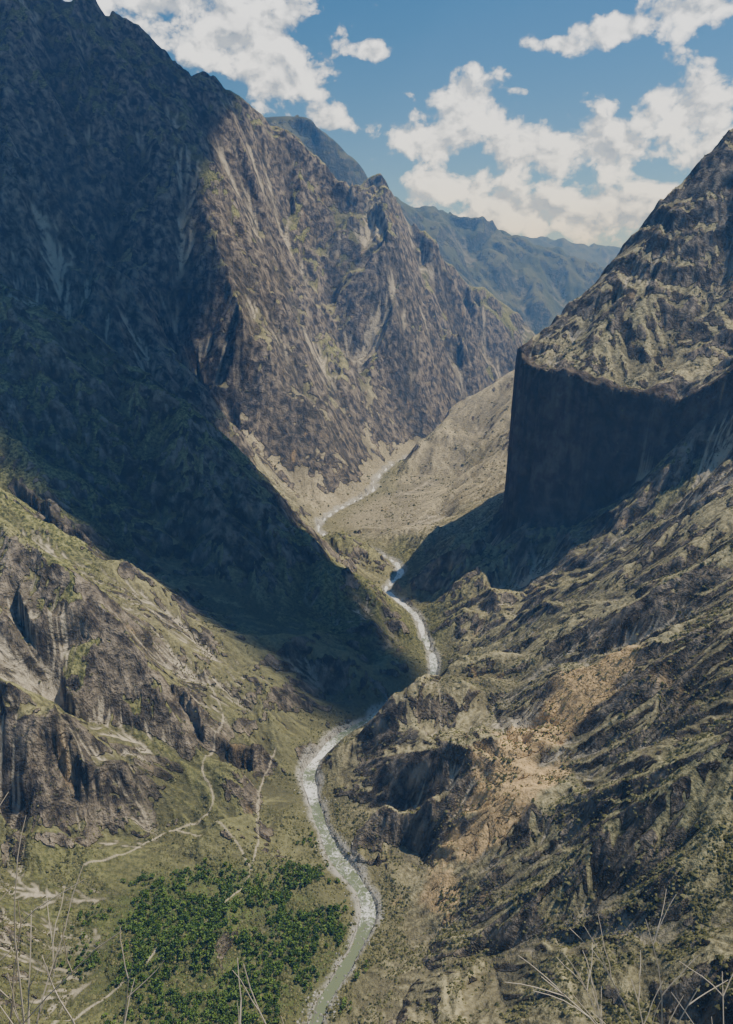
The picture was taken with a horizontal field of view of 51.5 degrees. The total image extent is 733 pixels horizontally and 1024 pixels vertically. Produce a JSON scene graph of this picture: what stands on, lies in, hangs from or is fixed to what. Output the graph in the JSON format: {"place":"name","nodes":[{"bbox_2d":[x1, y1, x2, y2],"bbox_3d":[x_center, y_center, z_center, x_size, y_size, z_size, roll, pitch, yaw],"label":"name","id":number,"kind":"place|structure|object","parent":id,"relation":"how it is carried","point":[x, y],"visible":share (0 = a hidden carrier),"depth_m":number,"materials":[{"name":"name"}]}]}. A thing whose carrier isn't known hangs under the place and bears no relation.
{"place":"outdoors","nodes":[
{"label":"outdoors","id":0,"kind":"place"},
{"bbox_2d":[0,0,732,1023],"bbox_3d":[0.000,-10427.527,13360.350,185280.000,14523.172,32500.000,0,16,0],"label":"canyon terrain","id":1,"kind":"structure","parent":0,"point":[406,326],"depth_m":2159.56,"materials":[{"name":"brown stone"}]},
{"bbox_2d":[55,831,368,1023],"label":"riverside trees","id":2,"kind":"object","parent":1,"relation":"on","point":[139,927],"visible":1,"depth_m":1169.68,"materials":[{"name":"green plant"}]},
{"bbox_2d":[0,30,732,1023],"bbox_3d":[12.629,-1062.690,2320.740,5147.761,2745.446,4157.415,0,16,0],"label":"hillside scrub","id":3,"kind":"object","parent":1,"relation":"on","point":[622,1012],"visible":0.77,"depth_m":1200.91,"materials":[{"name":"plant"}]},
{"bbox_2d":[294,494,441,1023],"bbox_3d":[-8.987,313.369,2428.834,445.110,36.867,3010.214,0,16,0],"label":"river boulders","id":4,"kind":"object","parent":1,"relation":"on","point":[330,1004],"visible":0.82,"depth_m":1296.82,"materials":[{"name":"grey stone"}]},
{"bbox_3d":[0.000,17.397,0.190,28.000,30.189,12.000,0,16,0],"label":"rock ledge","id":5,"kind":"object","parent":1,"relation":"on","visible":0},
{"bbox_2d":[0,792,732,1023],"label":"dry grass","id":6,"kind":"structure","parent":5,"relation":"on","point":[256,1005],"depth_m":1.72,"materials":[{"name":"plant"}]},
{"bbox_2d":[303,464,436,1023],"bbox_3d":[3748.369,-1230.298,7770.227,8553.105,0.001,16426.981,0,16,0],"label":"river","id":7,"kind":"structure","parent":0,"point":[353,878],"depth_m":1394.58,"materials":[{"name":"liquid"}]},
{"bbox_2d":[64,0,732,246],"label":"sky","id":8,"kind":"structure","parent":0,"point":[571,120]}
]}

